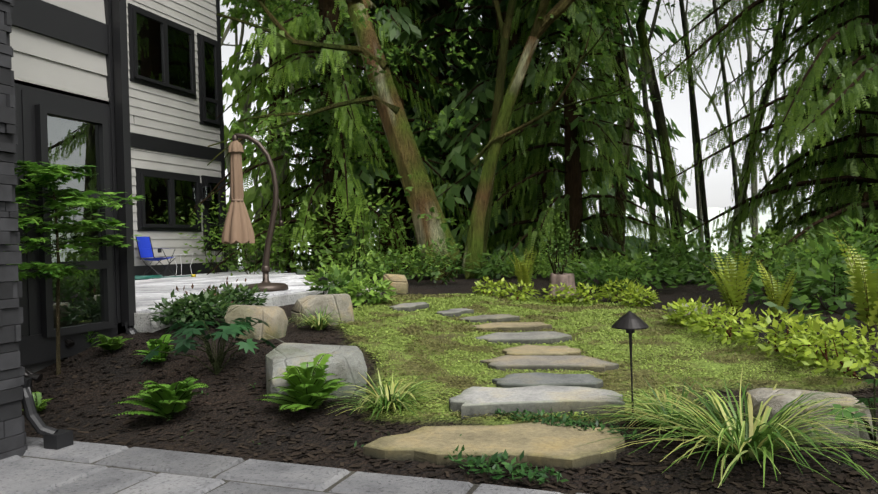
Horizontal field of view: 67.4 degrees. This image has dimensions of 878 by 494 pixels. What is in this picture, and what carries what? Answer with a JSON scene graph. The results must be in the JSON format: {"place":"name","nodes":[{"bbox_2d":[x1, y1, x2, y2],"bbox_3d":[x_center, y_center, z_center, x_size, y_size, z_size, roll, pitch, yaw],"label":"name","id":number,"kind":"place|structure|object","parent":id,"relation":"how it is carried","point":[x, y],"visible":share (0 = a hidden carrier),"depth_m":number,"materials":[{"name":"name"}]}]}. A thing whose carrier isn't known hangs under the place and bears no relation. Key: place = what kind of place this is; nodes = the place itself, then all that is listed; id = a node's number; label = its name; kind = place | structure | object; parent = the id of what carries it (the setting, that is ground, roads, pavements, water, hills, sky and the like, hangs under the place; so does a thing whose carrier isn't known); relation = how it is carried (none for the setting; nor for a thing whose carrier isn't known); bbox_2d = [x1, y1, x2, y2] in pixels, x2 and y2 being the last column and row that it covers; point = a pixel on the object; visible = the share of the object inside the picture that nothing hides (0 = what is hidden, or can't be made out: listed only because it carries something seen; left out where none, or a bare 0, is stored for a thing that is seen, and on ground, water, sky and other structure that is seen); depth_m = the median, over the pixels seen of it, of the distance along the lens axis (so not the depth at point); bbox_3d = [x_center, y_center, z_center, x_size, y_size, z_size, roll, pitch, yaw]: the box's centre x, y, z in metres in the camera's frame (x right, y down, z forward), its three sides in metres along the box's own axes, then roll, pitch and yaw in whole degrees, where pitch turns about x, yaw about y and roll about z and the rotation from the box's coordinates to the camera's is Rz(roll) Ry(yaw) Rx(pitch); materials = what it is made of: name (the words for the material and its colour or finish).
{"place":"outdoors","nodes":[
{"label":"outdoors","id":0,"kind":"place"},
{"bbox_2d":[4,0,227,365],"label":"black house trim","id":1,"kind":"structure","parent":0,"point":[34,108],"depth_m":5.76,"materials":[{"name":"black wood"}]},
{"bbox_2d":[47,13,219,328],"bbox_3d":[-5.917,-2.277,10.928,3.216,6.045,12.257,-2,0,-14],"label":"window glass","id":2,"kind":"object","parent":1,"relation":"in","point":[72,142],"visible":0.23,"depth_m":5.74,"materials":[{"name":"black glass"}]},
{"bbox_2d":[10,0,223,265],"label":"house siding","id":3,"kind":"object","parent":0,"point":[46,63],"visible":0.25,"depth_m":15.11,"materials":[{"name":"grey wood"}]},
{"bbox_2d":[111,0,137,334],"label":"downpipe","id":4,"kind":"object","parent":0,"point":[123,145],"visible":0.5,"depth_m":5.92,"materials":[{"name":"black"}]},
{"bbox_2d":[200,183,211,200],"bbox_3d":[-5.900,-1.399,16.615,0.263,0.450,0.166,-2,0,21],"label":"wall lantern","id":5,"kind":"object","parent":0,"point":[202,185],"depth_m":16.55,"materials":[{"name":"black metal"}]},
{"bbox_2d":[221,140,254,243],"bbox_3d":[-2.541,-0.691,8.296,0.392,1.302,0.400,-2,0,21],"label":"umbrella canopy","id":6,"kind":"object","parent":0,"point":[237,227],"visible":0.98,"depth_m":8.22,"materials":[{"name":"brown fabric"}]},
{"bbox_2d":[0,437,585,493],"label":"paving","id":7,"kind":"structure","parent":0,"point":[77,467],"depth_m":3.02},
{"bbox_2d":[0,0,27,459],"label":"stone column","id":8,"kind":"structure","parent":7,"relation":"on","point":[12,426],"depth_m":3.47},
{"bbox_2d":[21,377,72,449],"bbox_3d":[-2.134,0.909,3.588,0.242,0.400,0.122,-2,0,7],"label":"drain pipe","id":9,"kind":"object","parent":7,"relation":"on","point":[55,439],"visible":0.92,"depth_m":3.55,"materials":[{"name":"black metal"}]},
{"bbox_2d":[20,254,877,493],"bbox_3d":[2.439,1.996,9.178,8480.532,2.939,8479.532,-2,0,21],"label":"ground","id":10,"kind":"structure","parent":0,"point":[461,284],"depth_m":4.41,"materials":[{"name":"brown soil"}]},
{"bbox_2d":[20,364,42,390],"bbox_3d":[-2.909,0.974,4.642,0.204,0.319,0.102,-2,0,7],"label":"path light","id":11,"kind":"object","parent":10,"relation":"on","point":[36,377],"depth_m":4.64,"materials":[{"name":"brown metal"}]},
{"bbox_2d":[23,358,63,377],"bbox_3d":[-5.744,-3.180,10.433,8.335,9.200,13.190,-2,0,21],"label":"doorstep","id":12,"kind":"object","parent":10,"relation":"on","point":[34,367],"visible":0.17,"depth_m":5.24,"materials":[{"name":"grey concrete"}]},
{"bbox_2d":[65,338,74,358],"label":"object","id":13,"kind":"object","parent":10,"relation":"on","point":[70,343],"visible":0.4,"depth_m":5.41,"materials":[{"name":"brown metal"}]},
{"bbox_2d":[133,267,337,332],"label":"patio terrace","id":14,"kind":"structure","parent":10,"relation":"on","point":[149,291],"depth_m":9.14,"materials":[{"name":"grey concrete"}]},
{"bbox_2d":[135,236,175,276],"bbox_3d":[-6.258,0.220,14.574,0.618,0.928,0.558,-2,0,7],"label":"folding chair frame","id":15,"kind":"object","parent":14,"relation":"on","point":[157,263],"visible":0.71,"depth_m":14.51,"materials":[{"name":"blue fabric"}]},
{"bbox_2d":[136,236,172,260],"bbox_3d":[-6.295,0.032,14.574,0.660,0.547,0.617,-2,0,7],"label":"chair","id":16,"kind":"object","parent":15,"relation":"attached to","point":[145,247],"visible":0.9,"depth_m":14.63,"materials":[{"name":"blue fabric"}]},
{"bbox_2d":[135,274,195,279],"bbox_3d":[-6.041,0.637,14.015,1.474,0.077,0.805,-2,0,-40],"label":"garden hose","id":17,"kind":"object","parent":14,"relation":"on","point":[151,276],"visible":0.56,"depth_m":13.72,"materials":[{"name":"teal rubber"}]},
{"bbox_2d":[173,254,192,275],"bbox_3d":[-5.956,0.419,15.300,0.491,0.511,0.508,-2,0,21],"label":"wire side table","id":18,"kind":"object","parent":14,"relation":"on","point":[181,264],"visible":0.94,"depth_m":15.33,"materials":[{"name":"white metal"}]},
{"bbox_2d":[232,133,287,291],"bbox_3d":[-2.242,-0.444,8.305,0.626,1.990,0.553,-2,0,21],"label":"umbrella stand","id":19,"kind":"object","parent":14,"relation":"on","point":[265,283],"visible":0.88,"depth_m":8.26,"materials":[{"name":"brown metal"}]},
{"bbox_2d":[225,305,287,339],"bbox_3d":[-1.601,0.705,5.775,0.509,0.410,0.373,-2,0,21],"label":"boulder","id":20,"kind":"object","parent":10,"relation":"on","point":[275,318],"visible":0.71,"depth_m":5.64,"materials":[{"name":"stone"}]},
{"bbox_2d":[262,332,366,403],"bbox_3d":[-0.841,0.863,4.559,0.725,0.574,0.518,-2,0,-22],"label":"boulder","id":21,"kind":"object","parent":10,"relation":"on","point":[347,363],"visible":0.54,"depth_m":4.41,"materials":[{"name":"stone"}]},
{"bbox_2d":[291,294,353,324],"bbox_3d":[-1.159,0.681,6.582,0.625,0.435,0.483,-2,0,-20],"label":"boulder","id":22,"kind":"object","parent":10,"relation":"on","point":[341,302],"visible":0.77,"depth_m":6.37,"materials":[{"name":"stone"}]},
{"bbox_2d":[318,276,328,294],"bbox_3d":[-1.389,0.560,7.931,0.166,0.419,0.166,-2,0,21],"label":"path light","id":23,"kind":"object","parent":10,"relation":"on","point":[323,278],"visible":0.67,"depth_m":7.89,"materials":[{"name":"brown metal"}]},
{"bbox_2d":[383,274,407,293],"bbox_3d":[-0.631,0.594,9.616,0.363,0.424,0.312,-2,0,-6],"label":"boulder","id":24,"kind":"object","parent":10,"relation":"on","point":[399,283],"visible":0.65,"depth_m":9.48,"materials":[{"name":"stone"}]},
{"bbox_2d":[3,160,877,483],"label":"garden plants","id":25,"kind":"object","parent":10,"relation":"on","point":[207,300],"depth_m":5.18,"materials":[{"name":"green plant"}]},
{"bbox_2d":[22,322,877,493],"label":"mulch bark chips","id":26,"kind":"object","parent":10,"relation":"on","point":[701,486],"visible":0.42,"depth_m":3.15,"materials":[{"name":"brown wood"}]},
{"bbox_2d":[207,0,697,279],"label":"tree","id":27,"kind":"object","parent":10,"relation":"on","point":[407,158],"depth_m":13.28,"materials":[{"name":"green plant"}]},
{"bbox_2d":[353,288,625,470],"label":"stepping stones","id":28,"kind":"object","parent":10,"relation":"on","point":[543,445],"visible":0.71,"depth_m":3.80,"materials":[{"name":"beige stone"}]},
{"bbox_2d":[178,178,877,330],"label":"undergrowth","id":29,"kind":"object","parent":10,"relation":"on","point":[822,273],"depth_m":10.89,"materials":[{"name":"green plant"}]},
{"bbox_2d":[189,0,877,284],"bbox_3d":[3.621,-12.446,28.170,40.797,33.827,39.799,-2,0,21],"label":"forest","id":30,"kind":"object","parent":10,"relation":"on","point":[460,165],"depth_m":15.63,"materials":[{"name":"green plant"}]},
{"bbox_2d":[547,272,577,295],"bbox_3d":[1.909,0.598,10.185,0.509,0.424,0.510,-2,0,21],"label":"tree stump","id":31,"kind":"object","parent":10,"relation":"on","point":[557,278],"visible":0.52,"depth_m":10.05,"materials":[{"name":"brown wood"}]},
{"bbox_2d":[288,296,877,488],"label":"sedge grasses","id":32,"kind":"object","parent":10,"relation":"on","point":[759,440],"visible":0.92,"depth_m":3.19,"materials":[{"name":"green plant"}]},
{"bbox_2d":[337,293,862,418],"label":"lawn moss tufts","id":33,"kind":"object","parent":10,"relation":"on","point":[527,304],"visible":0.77,"depth_m":5.80,"materials":[{"name":"green plant"}]},
{"bbox_2d":[611,311,648,426],"bbox_3d":[1.065,0.722,3.638,0.201,0.741,0.201,-2,0,21],"label":"path light","id":34,"kind":"object","parent":10,"relation":"on","point":[630,322],"visible":0.92,"depth_m":3.61,"materials":[{"name":"brown metal"}]},
{"bbox_2d":[668,303,711,315],"bbox_3d":[2.765,0.763,7.245,0.420,0.283,0.348,-2,0,-1],"label":"border boulder","id":35,"kind":"object","parent":10,"relation":"on","point":[696,308],"visible":0.06,"depth_m":7.10,"materials":[{"name":"stone"}]},
{"bbox_2d":[747,388,877,444],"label":"boulder","id":36,"kind":"object","parent":10,"relation":"on","point":[777,403],"visible":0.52,"depth_m":3.29,"materials":[{"name":"stone"}]},
{"bbox_2d":[237,195,827,266],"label":"hillside","id":37,"kind":"structure","parent":0,"point":[762,219],"depth_m":155.44,"materials":[{"name":"white"}]},
{"bbox_2d":[220,0,855,221],"label":"sky","id":38,"kind":"structure","parent":0,"point":[718,185],"materials":[{"name":"white"}]}
]}

